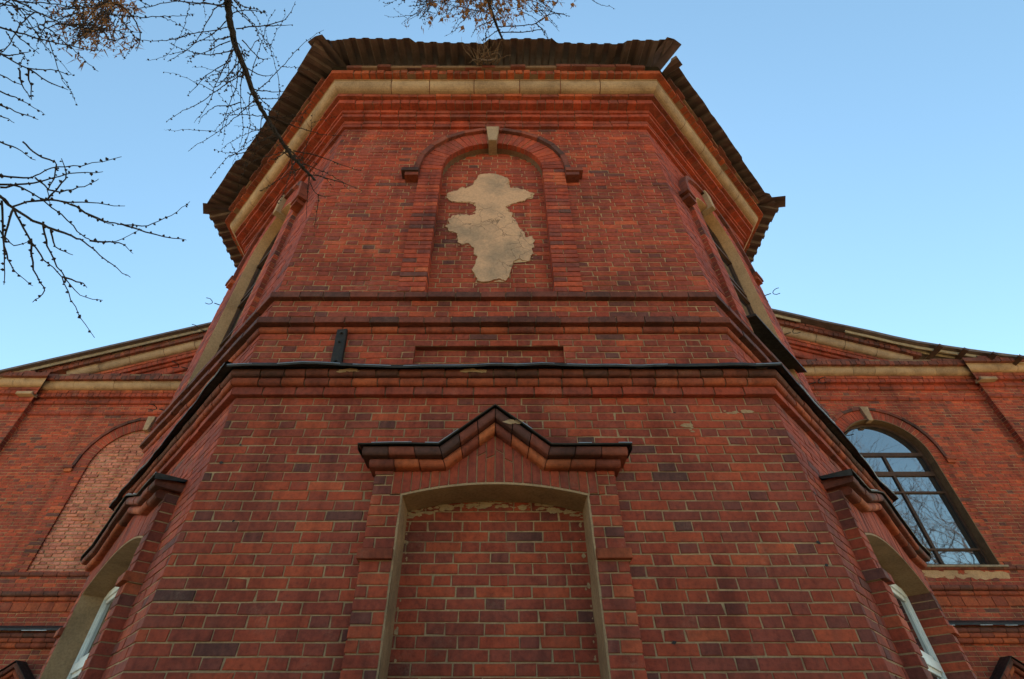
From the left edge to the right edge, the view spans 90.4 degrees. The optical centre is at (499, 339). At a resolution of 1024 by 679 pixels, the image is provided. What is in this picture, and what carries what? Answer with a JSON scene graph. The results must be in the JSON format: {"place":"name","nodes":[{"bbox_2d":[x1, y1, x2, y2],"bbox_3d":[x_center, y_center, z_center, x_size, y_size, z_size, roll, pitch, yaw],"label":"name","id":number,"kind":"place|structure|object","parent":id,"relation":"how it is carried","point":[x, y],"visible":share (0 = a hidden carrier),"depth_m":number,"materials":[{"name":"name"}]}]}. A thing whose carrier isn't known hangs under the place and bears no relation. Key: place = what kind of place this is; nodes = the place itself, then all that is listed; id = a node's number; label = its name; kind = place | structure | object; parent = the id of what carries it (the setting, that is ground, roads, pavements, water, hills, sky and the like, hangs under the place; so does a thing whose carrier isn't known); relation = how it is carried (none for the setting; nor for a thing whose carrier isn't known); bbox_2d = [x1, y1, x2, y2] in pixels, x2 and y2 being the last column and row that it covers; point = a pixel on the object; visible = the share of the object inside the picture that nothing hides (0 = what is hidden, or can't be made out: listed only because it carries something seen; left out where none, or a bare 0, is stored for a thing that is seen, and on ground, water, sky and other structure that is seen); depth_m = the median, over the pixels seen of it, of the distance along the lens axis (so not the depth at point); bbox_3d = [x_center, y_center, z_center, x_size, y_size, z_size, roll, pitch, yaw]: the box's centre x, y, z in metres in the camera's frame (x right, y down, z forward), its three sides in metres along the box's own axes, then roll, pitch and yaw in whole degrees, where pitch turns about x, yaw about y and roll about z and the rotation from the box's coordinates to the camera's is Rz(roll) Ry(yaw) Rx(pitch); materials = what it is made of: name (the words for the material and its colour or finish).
{"place":"outdoors","nodes":[
{"label":"outdoors","id":0,"kind":"place"},
{"bbox_2d":[0,34,1023,678],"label":"brick church","id":1,"kind":"structure","parent":0,"point":[512,364],"depth_m":4.93,"materials":[{"name":"brick"}]},
{"bbox_2d":[0,660,34,678],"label":"blind window","id":2,"kind":"structure","parent":1,"relation":"in","point":[17,669],"depth_m":8.91,"materials":[{"name":"red brick"}]},
{"bbox_2d":[12,416,156,571],"bbox_3d":[-8.531,3.292,11.352,2.892,3.624,0.173,0,-41,0],"label":"blind window","id":3,"kind":"structure","parent":1,"relation":"in","point":[80,510],"depth_m":11.20,"materials":[{"name":"red brick"}]},
{"bbox_2d":[37,472,187,678],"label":"window","id":4,"kind":"structure","parent":1,"relation":"in","point":[118,561],"depth_m":4.87,"materials":[{"name":"red brick"}]},
{"bbox_2d":[178,181,307,394],"bbox_3d":[-3.485,-0.971,7.280,0.277,3.419,2.374,33,-51,-32],"label":"window","id":5,"kind":"structure","parent":1,"relation":"in","point":[249,280],"depth_m":7.36,"materials":[{"name":"beige brick"}]},
{"bbox_2d":[461,37,506,64],"bbox_3d":[-0.199,-4.317,7.561,0.739,0.556,0.445,0,-41,0],"label":"dead weed","id":6,"kind":"object","parent":1,"relation":"on","point":[477,59],"visible":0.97,"depth_m":7.62,"materials":[{"name":"brown plant"}]},
{"bbox_2d":[397,126,582,292],"bbox_3d":[-0.100,-1.738,6.409,2.377,3.410,0.287,0,-41,0],"label":"blind window","id":7,"kind":"structure","parent":1,"relation":"in","point":[494,221],"depth_m":6.25,"materials":[{"name":"red brick"}]},
{"bbox_2d":[340,404,647,678],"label":"blind window","id":8,"kind":"structure","parent":1,"relation":"in","point":[503,553],"depth_m":3.56,"materials":[{"name":"red brick"}]},
{"bbox_2d":[678,176,808,391],"bbox_3d":[3.289,-1.032,7.210,0.300,3.420,2.375,-33,-51,32],"label":"window","id":9,"kind":"structure","parent":1,"relation":"in","point":[739,281],"depth_m":7.27,"materials":[{"name":"beige brick"}]},
{"bbox_2d":[819,469,976,678],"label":"window","id":10,"kind":"structure","parent":1,"relation":"in","point":[890,557],"depth_m":4.82,"materials":[{"name":"red brick"}]},
{"bbox_2d":[832,407,1011,579],"bbox_3d":[8.700,3.164,11.008,2.892,3.888,0.330,0,-41,0],"label":"window","id":11,"kind":"structure","parent":1,"relation":"in","point":[932,501],"depth_m":10.94,"materials":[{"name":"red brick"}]},
{"bbox_2d":[990,656,1023,678],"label":"blind window","id":12,"kind":"structure","parent":1,"relation":"in","point":[1007,667],"depth_m":8.59,"materials":[{"name":"red brick"}]},
{"bbox_2d":[0,0,1023,369],"label":"sky","id":13,"kind":"structure","parent":0,"point":[891,132],"materials":[{"name":"blue"}]},
{"bbox_3d":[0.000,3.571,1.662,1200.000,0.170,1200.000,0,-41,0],"label":"ground","id":14,"kind":"structure","parent":0,"visible":0},
{"bbox_2d":[0,0,195,337],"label":"larch tree","id":15,"kind":"object","parent":14,"relation":"on","point":[103,18],"visible":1,"depth_m":1.72,"materials":[{"name":"brown plant"}]},
{"bbox_2d":[130,0,361,228],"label":"larch tree","id":16,"kind":"object","parent":14,"relation":"on","point":[227,6],"visible":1,"depth_m":2.34,"materials":[{"name":"brown plant"}]},
{"bbox_2d":[379,0,613,40],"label":"larch tree","id":17,"kind":"object","parent":14,"relation":"on","point":[466,10],"visible":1,"depth_m":3.01,"materials":[{"name":"brown plant"}]}
]}

